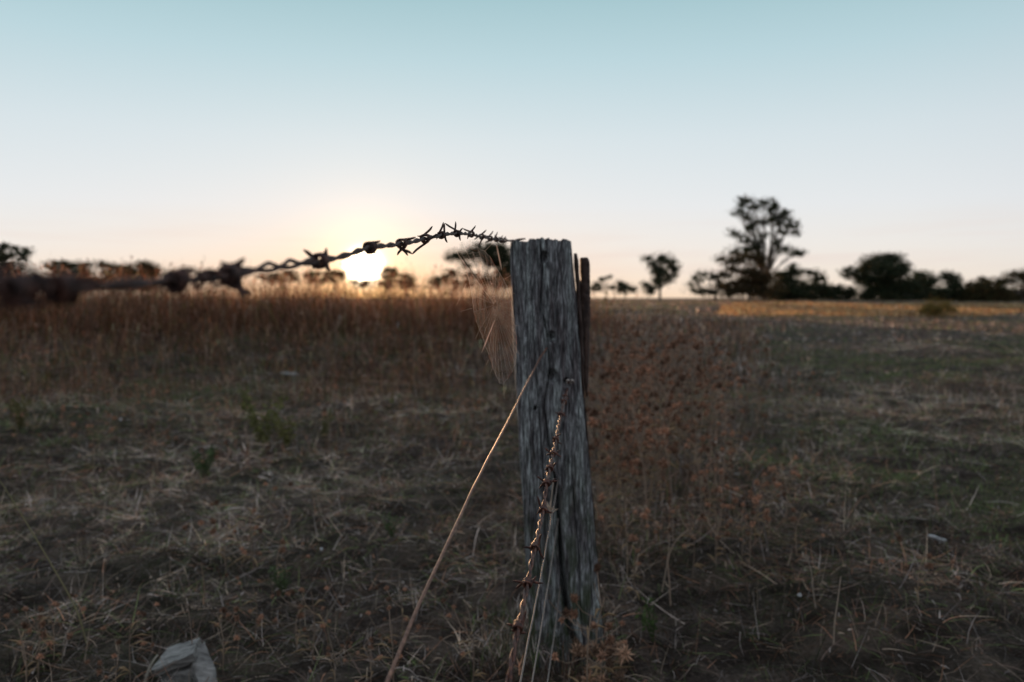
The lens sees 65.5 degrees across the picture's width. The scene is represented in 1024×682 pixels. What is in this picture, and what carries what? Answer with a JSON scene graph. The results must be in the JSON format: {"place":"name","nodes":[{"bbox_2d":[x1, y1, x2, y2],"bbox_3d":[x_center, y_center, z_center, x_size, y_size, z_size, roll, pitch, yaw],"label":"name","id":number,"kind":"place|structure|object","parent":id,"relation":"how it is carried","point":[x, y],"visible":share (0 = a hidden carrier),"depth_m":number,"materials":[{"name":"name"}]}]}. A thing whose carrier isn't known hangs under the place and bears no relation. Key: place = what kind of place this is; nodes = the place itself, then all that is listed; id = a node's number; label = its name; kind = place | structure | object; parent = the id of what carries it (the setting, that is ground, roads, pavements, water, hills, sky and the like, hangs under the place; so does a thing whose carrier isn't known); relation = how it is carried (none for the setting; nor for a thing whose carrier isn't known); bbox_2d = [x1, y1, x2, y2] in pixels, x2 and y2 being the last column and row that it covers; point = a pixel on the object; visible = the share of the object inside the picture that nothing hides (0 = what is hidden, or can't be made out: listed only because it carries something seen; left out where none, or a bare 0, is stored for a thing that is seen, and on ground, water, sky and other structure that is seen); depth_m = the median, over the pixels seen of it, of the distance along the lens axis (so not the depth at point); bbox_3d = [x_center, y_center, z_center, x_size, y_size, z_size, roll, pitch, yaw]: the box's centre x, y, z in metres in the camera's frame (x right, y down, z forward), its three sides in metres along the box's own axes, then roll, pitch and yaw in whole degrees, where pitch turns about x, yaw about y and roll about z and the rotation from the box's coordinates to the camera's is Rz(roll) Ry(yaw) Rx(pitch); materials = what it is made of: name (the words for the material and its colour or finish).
{"place":"outdoors","nodes":[
{"label":"outdoors","id":0,"kind":"place"},
{"bbox_2d":[0,298,1023,681],"bbox_3d":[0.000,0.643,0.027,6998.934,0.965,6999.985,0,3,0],"label":"ground","id":1,"kind":"structure","parent":0,"point":[970,668],"depth_m":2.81,"materials":[{"name":"plant"}]},
{"bbox_2d":[0,241,37,274],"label":"airy tree","id":2,"kind":"object","parent":1,"relation":"on","point":[4,256],"visible":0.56,"depth_m":69.34,"materials":[{"name":"green plant"}]},
{"bbox_2d":[8,395,31,430],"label":"leafy weed","id":3,"kind":"object","parent":1,"relation":"on","point":[18,412],"visible":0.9,"depth_m":5.21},
{"bbox_2d":[2,601,59,681],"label":"thistle","id":4,"kind":"object","parent":1,"relation":"on","point":[25,609],"visible":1,"depth_m":1.88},
{"bbox_2d":[19,390,46,448],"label":"thistle","id":5,"kind":"object","parent":1,"relation":"on","point":[45,408],"visible":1,"depth_m":4.62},
{"bbox_2d":[10,620,72,681],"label":"thistle","id":6,"kind":"object","parent":1,"relation":"on","point":[24,625],"visible":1,"depth_m":1.84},
{"bbox_2d":[0,481,86,643],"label":"grass stalk","id":7,"kind":"object","parent":1,"relation":"on","point":[52,567],"depth_m":2.00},
{"bbox_2d":[17,593,85,659],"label":"thistle","id":8,"kind":"object","parent":1,"relation":"on","point":[39,616],"visible":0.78,"depth_m":2.00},
{"bbox_2d":[39,258,83,275],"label":"leaning tree","id":9,"kind":"object","parent":1,"relation":"on","point":[68,266],"visible":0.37,"depth_m":94.21,"materials":[{"name":"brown plant"}]},
{"bbox_2d":[71,258,96,275],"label":"ragged tree","id":10,"kind":"object","parent":1,"relation":"on","point":[91,264],"visible":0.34,"depth_m":97.44,"materials":[{"name":"brown plant"}]},
{"bbox_2d":[70,415,114,466],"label":"thistle","id":11,"kind":"object","parent":1,"relation":"on","point":[73,424],"visible":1,"depth_m":4.26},
{"bbox_2d":[84,640,123,681],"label":"thistle","id":12,"kind":"object","parent":1,"relation":"on","point":[114,655],"visible":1,"depth_m":1.73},
{"bbox_2d":[89,259,119,281],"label":"flat tree","id":13,"kind":"object","parent":1,"relation":"on","point":[103,264],"visible":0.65,"depth_m":99.74,"materials":[{"name":"brown plant"}]},
{"bbox_2d":[115,261,138,278],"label":"knob tree","id":14,"kind":"object","parent":1,"relation":"on","point":[127,269],"visible":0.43,"depth_m":99.56,"materials":[{"name":"brown plant"}]},
{"bbox_2d":[101,602,159,681],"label":"thistle","id":15,"kind":"object","parent":1,"relation":"on","point":[142,613],"visible":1,"depth_m":1.84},
{"bbox_2d":[130,259,165,290],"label":"dense tree","id":16,"kind":"object","parent":1,"relation":"on","point":[146,265],"visible":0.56,"depth_m":96.60,"materials":[{"name":"brown plant"}]},
{"bbox_2d":[144,425,177,467],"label":"thistle","id":17,"kind":"object","parent":1,"relation":"on","point":[155,435],"visible":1,"depth_m":4.26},
{"bbox_2d":[151,638,217,681],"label":"stone block","id":18,"kind":"object","parent":1,"relation":"on","point":[185,656],"depth_m":1.85,"materials":[{"name":"stone"}]},
{"bbox_2d":[189,445,218,476],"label":"leafy weed","id":19,"kind":"object","parent":1,"relation":"on","point":[205,466],"visible":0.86,"depth_m":4.12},
{"bbox_2d":[182,498,243,572],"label":"thistle","id":20,"kind":"object","parent":1,"relation":"on","point":[212,521],"visible":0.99,"depth_m":2.66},
{"bbox_2d":[208,606,261,668],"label":"thistle","id":21,"kind":"object","parent":1,"relation":"on","point":[236,619],"visible":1,"depth_m":1.94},
{"bbox_2d":[224,573,266,630],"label":"thistle","id":22,"kind":"object","parent":1,"relation":"on","point":[239,583],"visible":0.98,"depth_m":2.11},
{"bbox_2d":[236,384,288,443],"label":"leafy weed","id":23,"kind":"object","parent":1,"relation":"on","point":[254,422],"visible":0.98,"depth_m":4.79,"materials":[{"name":"plant"}]},
{"bbox_2d":[238,482,292,570],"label":"thistle","id":24,"kind":"object","parent":1,"relation":"on","point":[290,484],"visible":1,"depth_m":2.68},
{"bbox_2d":[242,528,310,578],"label":"thistle","id":25,"kind":"object","parent":1,"relation":"on","point":[282,542],"visible":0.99,"depth_m":2.50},
{"bbox_2d":[256,269,301,295],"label":"umbrella tree","id":26,"kind":"object","parent":1,"relation":"on","point":[277,278],"visible":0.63,"depth_m":93.86,"materials":[{"name":"brown plant"}]},
{"bbox_2d":[268,563,296,596],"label":"leafy weed","id":27,"kind":"object","parent":1,"relation":"on","point":[277,582],"visible":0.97,"depth_m":2.37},
{"bbox_2d":[273,412,297,446],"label":"leafy weed","id":28,"kind":"object","parent":1,"relation":"on","point":[287,439],"visible":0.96,"depth_m":4.79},
{"bbox_2d":[258,589,330,649],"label":"thistle","id":29,"kind":"object","parent":1,"relation":"on","point":[299,614],"visible":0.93,"depth_m":2.05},
{"bbox_2d":[285,586,330,663],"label":"thistle","id":30,"kind":"object","parent":1,"relation":"on","point":[288,593],"visible":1,"depth_m":1.94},
{"bbox_2d":[299,270,334,289],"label":"umbrella tree","id":31,"kind":"object","parent":1,"relation":"on","point":[314,274],"visible":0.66,"depth_m":94.66,"materials":[{"name":"brown plant"}]},
{"bbox_2d":[0,254,647,481],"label":"tall grass","id":32,"kind":"structure","parent":1,"relation":"on","point":[165,310],"depth_m":10.79,"materials":[{"name":"plant"}]},
{"bbox_2d":[316,383,345,457],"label":"thistle","id":33,"kind":"object","parent":1,"relation":"on","point":[324,413],"visible":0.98,"depth_m":4.38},
{"bbox_2d":[309,641,359,681],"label":"thistle","id":34,"kind":"object","parent":1,"relation":"on","point":[330,654],"visible":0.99,"depth_m":1.84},
{"bbox_2d":[349,273,376,289],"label":"glowing bush","id":35,"kind":"object","parent":1,"relation":"on","point":[361,284],"visible":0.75,"depth_m":96.04,"materials":[{"name":"yellow plant"}]},
{"bbox_2d":[343,636,401,681],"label":"thistle","id":36,"kind":"object","parent":1,"relation":"on","point":[371,647],"visible":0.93,"depth_m":1.84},
{"bbox_2d":[374,265,401,290],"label":"open tree","id":37,"kind":"object","parent":1,"relation":"on","point":[386,270],"visible":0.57,"depth_m":95.14,"materials":[{"name":"brown plant"}]},
{"bbox_2d":[373,585,409,643],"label":"thistle","id":38,"kind":"object","parent":1,"relation":"on","point":[386,588],"visible":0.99,"depth_m":2.04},
{"bbox_2d":[365,596,420,681],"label":"thistle","id":39,"kind":"object","parent":1,"relation":"on","point":[368,613],"visible":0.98,"depth_m":1.79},
{"bbox_2d":[381,511,404,538],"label":"leafy weed","id":40,"kind":"object","parent":1,"relation":"on","point":[387,526],"visible":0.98,"depth_m":2.82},
{"bbox_2d":[438,597,487,681],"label":"thistle","id":41,"kind":"object","parent":1,"relation":"on","point":[463,654],"visible":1,"depth_m":1.83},
{"bbox_2d":[425,239,511,295],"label":"tree","id":42,"kind":"object","parent":1,"relation":"on","point":[489,249],"visible":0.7,"depth_m":79.30,"materials":[{"name":"green plant"}]},
{"bbox_2d":[510,237,605,673],"bbox_3d":[0.118,0.330,1.996,0.244,1.165,0.172,0,3,0],"label":"fence post","id":43,"kind":"object","parent":1,"relation":"on","point":[550,300],"visible":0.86,"depth_m":1.93,"materials":[{"name":"grey wood"}]},
{"bbox_2d":[0,221,525,309],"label":"barbed wire","id":44,"kind":"object","parent":43,"relation":"attached to","point":[22,290],"visible":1,"depth_m":0.39,"materials":[{"name":"metal"}]},
{"bbox_2d":[457,245,516,393],"bbox_3d":[-0.031,-0.028,1.107,0.003,0.226,0.170,2,4,29],"label":"spider web","id":45,"kind":"object","parent":44,"relation":"hanging from","point":[492,308],"visible":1,"depth_m":1.11,"materials":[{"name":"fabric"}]},
{"bbox_2d":[385,347,546,681],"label":"grass stalk","id":46,"kind":"object","parent":43,"relation":"attached to","point":[394,663],"visible":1,"depth_m":0.88,"materials":[{"name":"plant"}]},
{"bbox_2d":[505,380,570,681],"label":"barbed wire","id":47,"kind":"object","parent":43,"relation":"attached to","point":[527,582],"visible":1,"depth_m":0.98,"materials":[{"name":"metal"}]},
{"bbox_2d":[519,478,558,681],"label":"smooth wire","id":48,"kind":"object","parent":43,"relation":"attached to","point":[524,659],"visible":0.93,"depth_m":1.24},
{"bbox_2d":[531,518,558,681],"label":"smooth wire","id":49,"kind":"object","parent":43,"relation":"attached to","point":[544,606],"visible":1,"depth_m":1.44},
{"bbox_2d":[549,608,626,681],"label":"thistle","id":50,"kind":"object","parent":1,"relation":"on","point":[610,640],"visible":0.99,"depth_m":1.75,"materials":[{"name":"plant"}]},
{"bbox_2d":[543,562,633,677],"bbox_3d":[0.187,0.688,1.893,0.162,0.288,0.264,-2,4,-33],"label":"thistle","id":51,"kind":"object","parent":1,"relation":"on","point":[574,599],"visible":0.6,"depth_m":1.87,"materials":[{"name":"plant"}]},
{"bbox_2d":[569,636,635,681],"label":"thistle","id":52,"kind":"object","parent":1,"relation":"on","point":[622,653],"visible":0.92,"depth_m":1.83,"materials":[{"name":"plant"}]},
{"bbox_2d":[590,274,617,301],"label":"tree","id":53,"kind":"object","parent":1,"relation":"on","point":[598,285],"visible":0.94,"depth_m":79.80,"materials":[{"name":"green plant"}]},
{"bbox_2d":[589,366,625,474],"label":"thistle","id":54,"kind":"object","parent":1,"relation":"on","point":[594,370],"visible":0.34,"depth_m":3.98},
{"bbox_2d":[591,423,625,540],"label":"thistle","id":55,"kind":"object","parent":1,"relation":"on","point":[617,430],"visible":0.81,"depth_m":2.80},
{"bbox_2d":[586,366,639,520],"bbox_3d":[0.356,0.413,3.096,0.235,0.625,0.199,2,4,31],"label":"thistle","id":56,"kind":"object","parent":1,"relation":"on","point":[592,374],"visible":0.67,"depth_m":3.10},
{"bbox_2d":[593,343,635,451],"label":"thistle","id":57,"kind":"object","parent":1,"relation":"on","point":[621,345],"visible":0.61,"depth_m":4.50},
{"bbox_2d":[589,406,641,542],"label":"thistle","id":58,"kind":"object","parent":1,"relation":"on","point":[614,436],"visible":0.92,"depth_m":2.85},
{"bbox_2d":[601,423,643,547],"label":"thistle","id":59,"kind":"object","parent":1,"relation":"on","point":[632,471],"visible":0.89,"depth_m":2.81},
{"bbox_2d":[589,362,656,536],"bbox_3d":[0.401,0.412,2.918,0.249,0.662,0.211,1,3,12],"label":"thistle","id":60,"kind":"object","parent":1,"relation":"on","point":[616,398],"visible":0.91,"depth_m":2.94,"materials":[{"name":"plant"}]},
{"bbox_2d":[599,365,647,487],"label":"thistle","id":61,"kind":"object","parent":1,"relation":"on","point":[602,376],"visible":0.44,"depth_m":3.67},
{"bbox_2d":[600,414,647,539],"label":"thistle","id":62,"kind":"object","parent":1,"relation":"on","point":[624,464],"visible":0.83,"depth_m":2.90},
{"bbox_2d":[598,492,650,578],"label":"thistle","id":63,"kind":"object","parent":1,"relation":"on","point":[644,516],"visible":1,"depth_m":2.51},
{"bbox_2d":[611,279,637,295],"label":"shrub","id":64,"kind":"object","parent":1,"relation":"on","point":[623,285],"visible":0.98,"depth_m":79.05,"materials":[{"name":"green plant"}]},
{"bbox_2d":[587,416,671,522],"bbox_3d":[0.435,0.507,2.948,0.316,0.472,0.227,-3,4,-40],"label":"thistle","id":65,"kind":"object","parent":1,"relation":"on","point":[662,462],"visible":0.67,"depth_m":2.94,"materials":[{"name":"plant"}]},
{"bbox_2d":[603,349,657,507],"bbox_3d":[0.504,0.387,3.359,0.269,0.716,0.228,-3,4,-42],"label":"thistle","id":66,"kind":"object","parent":1,"relation":"on","point":[651,353],"visible":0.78,"depth_m":3.33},
{"bbox_2d":[627,404,648,544],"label":"grass stalk","id":67,"kind":"object","parent":1,"relation":"on","point":[632,407],"depth_m":2.82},
{"bbox_2d":[622,437,657,531],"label":"thistle","id":68,"kind":"object","parent":1,"relation":"on","point":[652,440],"visible":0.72,"depth_m":2.98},
{"bbox_2d":[635,597,657,641],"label":"leafy weed","id":69,"kind":"object","parent":1,"relation":"on","point":[651,622],"visible":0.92,"depth_m":2.13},
{"bbox_2d":[623,524,671,600],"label":"thistle","id":70,"kind":"object","parent":1,"relation":"on","point":[655,532],"visible":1,"depth_m":2.38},
{"bbox_2d":[637,279,660,301],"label":"tree","id":71,"kind":"object","parent":1,"relation":"on","point":[650,288],"visible":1,"depth_m":81.57,"materials":[{"name":"green plant"}]},
{"bbox_2d":[627,340,681,489],"bbox_3d":[0.642,0.355,3.557,0.274,0.729,0.232,-2,4,-34],"label":"thistle","id":72,"kind":"object","parent":1,"relation":"on","point":[673,345],"visible":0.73,"depth_m":3.52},
{"bbox_2d":[631,402,677,520],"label":"thistle","id":73,"kind":"object","parent":1,"relation":"on","point":[644,407],"visible":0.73,"depth_m":3.07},
{"bbox_2d":[639,430,671,518],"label":"thistle","id":74,"kind":"object","parent":1,"relation":"on","point":[643,453],"visible":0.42,"depth_m":3.17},
{"bbox_2d":[628,364,685,506],"bbox_3d":[0.620,0.414,3.375,0.223,0.629,0.239,-2,4,-37],"label":"thistle","id":75,"kind":"object","parent":1,"relation":"on","point":[665,414],"visible":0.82,"depth_m":3.36,"materials":[{"name":"plant"}]},
{"bbox_2d":[639,249,683,301],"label":"gum tree","id":76,"kind":"object","parent":1,"relation":"on","point":[661,274],"visible":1,"depth_m":84.04,"materials":[{"name":"green plant"}]},
{"bbox_2d":[643,354,693,470],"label":"thistle","id":77,"kind":"object","parent":1,"relation":"on","point":[667,359],"visible":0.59,"depth_m":3.95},
{"bbox_2d":[664,500,706,577],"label":"thistle","id":78,"kind":"object","parent":1,"relation":"on","point":[673,512],"visible":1,"depth_m":2.51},
{"bbox_2d":[670,400,707,495],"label":"thistle","id":79,"kind":"object","parent":1,"relation":"on","point":[695,402],"visible":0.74,"depth_m":3.58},
{"bbox_2d":[675,404,710,506],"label":"thistle","id":80,"kind":"object","parent":1,"relation":"on","point":[693,428],"visible":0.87,"depth_m":3.36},
{"bbox_2d":[664,342,722,483],"bbox_3d":[0.831,0.353,3.647,0.267,0.710,0.226,1,3,13],"label":"thistle","id":81,"kind":"object","parent":1,"relation":"on","point":[698,366],"visible":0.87,"depth_m":3.61,"materials":[{"name":"plant"}]},
{"bbox_2d":[684,400,720,494],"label":"thistle","id":82,"kind":"object","parent":1,"relation":"on","point":[703,439],"visible":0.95,"depth_m":3.57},
{"bbox_2d":[686,329,719,429],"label":"thistle","id":83,"kind":"object","parent":1,"relation":"on","point":[692,331],"visible":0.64,"depth_m":5.54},
{"bbox_2d":[680,268,733,301],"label":"tree","id":84,"kind":"object","parent":1,"relation":"on","point":[701,291],"visible":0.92,"depth_m":89.46,"materials":[{"name":"green plant"}]},
{"bbox_2d":[689,446,724,531],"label":"thistle","id":85,"kind":"object","parent":1,"relation":"on","point":[701,450],"visible":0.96,"depth_m":2.98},
{"bbox_2d":[689,476,739,539],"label":"thistle","id":86,"kind":"object","parent":1,"relation":"on","point":[736,488],"visible":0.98,"depth_m":2.83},
{"bbox_2d":[700,489,728,549],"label":"thistle","id":87,"kind":"object","parent":1,"relation":"on","point":[708,504],"visible":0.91,"depth_m":2.75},
{"bbox_2d":[581,311,848,577],"bbox_3d":[3.651,-0.224,14.388,7.115,0.868,24.540,0,3,7],"label":"weed patch","id":88,"kind":"object","parent":1,"relation":"on","point":[719,328],"visible":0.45,"depth_m":7.97,"materials":[{"name":"brown plant"}]},
{"bbox_2d":[691,513,743,567],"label":"thistle","id":89,"kind":"object","parent":1,"relation":"on","point":[727,526],"visible":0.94,"depth_m":2.58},
{"bbox_2d":[719,404,727,533],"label":"grass stalk","id":90,"kind":"object","parent":1,"relation":"on","point":[725,418],"depth_m":2.96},
{"bbox_2d":[712,375,744,457],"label":"thistle","id":91,"kind":"object","parent":1,"relation":"on","point":[737,379],"visible":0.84,"depth_m":4.25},
{"bbox_2d":[720,408,751,481],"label":"thistle","id":92,"kind":"object","parent":1,"relation":"on","point":[732,417],"visible":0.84,"depth_m":3.78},
{"bbox_2d":[725,496,754,566],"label":"thistle","id":93,"kind":"object","parent":1,"relation":"on","point":[742,511],"visible":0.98,"depth_m":2.59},
{"bbox_2d":[710,249,788,300],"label":"spreading tree","id":94,"kind":"object","parent":1,"relation":"on","point":[755,280],"visible":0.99,"depth_m":86.94,"materials":[{"name":"green plant"}]},
{"bbox_2d":[736,347,768,443],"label":"thistle","id":95,"kind":"object","parent":1,"relation":"on","point":[765,349],"visible":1,"depth_m":4.89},
{"bbox_2d":[734,494,771,564],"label":"thistle","id":96,"kind":"object","parent":1,"relation":"on","point":[757,498],"visible":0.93,"depth_m":2.59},
{"bbox_2d":[747,466,780,535],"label":"thistle","id":97,"kind":"object","parent":1,"relation":"on","point":[757,482],"visible":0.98,"depth_m":3.00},
{"bbox_2d":[720,193,809,300],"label":"gum tree","id":98,"kind":"object","parent":1,"relation":"on","point":[758,243],"visible":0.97,"depth_m":92.04,"materials":[{"name":"green plant"}]},
{"bbox_2d":[764,455,800,521],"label":"thistle","id":99,"kind":"object","parent":1,"relation":"on","point":[798,475],"visible":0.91,"depth_m":3.28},
{"bbox_2d":[761,262,816,300],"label":"bushy tree","id":100,"kind":"object","parent":1,"relation":"on","point":[790,274],"visible":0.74,"depth_m":93.53,"materials":[{"name":"green plant"}]},
{"bbox_2d":[764,491,824,553],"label":"thistle","id":101,"kind":"object","parent":1,"relation":"on","point":[793,510],"visible":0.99,"depth_m":2.66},
{"bbox_2d":[796,267,834,299],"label":"thin tree","id":102,"kind":"object","parent":1,"relation":"on","point":[817,278],"visible":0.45,"depth_m":95.74,"materials":[{"name":"green plant"}]},
{"bbox_2d":[806,282,858,299],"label":"shrub","id":103,"kind":"object","parent":1,"relation":"on","point":[831,292],"visible":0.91,"depth_m":94.47,"materials":[{"name":"green plant"}]},
{"bbox_2d":[836,250,931,300],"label":"round tree","id":104,"kind":"object","parent":1,"relation":"on","point":[884,277],"visible":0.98,"depth_m":90.67,"materials":[{"name":"green plant"}]},
{"bbox_2d":[877,535,959,603],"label":"thistle","id":105,"kind":"object","parent":1,"relation":"on","point":[926,566],"visible":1,"depth_m":2.17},
{"bbox_2d":[907,268,942,300],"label":"dark tree","id":106,"kind":"object","parent":1,"relation":"on","point":[924,276],"visible":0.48,"depth_m":93.42,"materials":[{"name":"green plant"}]},
{"bbox_2d":[908,292,963,318],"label":"weed shrub","id":107,"kind":"object","parent":1,"relation":"on","point":[930,309],"visible":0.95,"depth_m":33.23,"materials":[{"name":"green plant"}]},
{"bbox_2d":[926,269,969,301],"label":"narrow tree","id":108,"kind":"object","parent":1,"relation":"on","point":[951,283],"visible":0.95,"depth_m":89.39,"materials":[{"name":"green plant"}]},
{"bbox_2d":[954,275,1014,301],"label":"olive tree","id":109,"kind":"object","parent":1,"relation":"on","point":[973,289],"visible":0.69,"depth_m":89.26,"materials":[{"name":"green plant"}]},
{"bbox_2d":[976,266,1023,301],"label":"edge tree","id":110,"kind":"object","parent":1,"relation":"on","point":[998,283],"visible":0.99,"depth_m":87.00,"materials":[{"name":"green plant"}]},
{"bbox_2d":[0,0,1023,297],"label":"sky","id":111,"kind":"structure","parent":0,"point":[163,132],"materials":[{"name":"blue"}]},
{"bbox_2d":[715,301,1023,317],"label":"field grass","id":112,"kind":"structure","parent":0,"point":[819,306],"depth_m":45.09,"materials":[{"name":"plant"}]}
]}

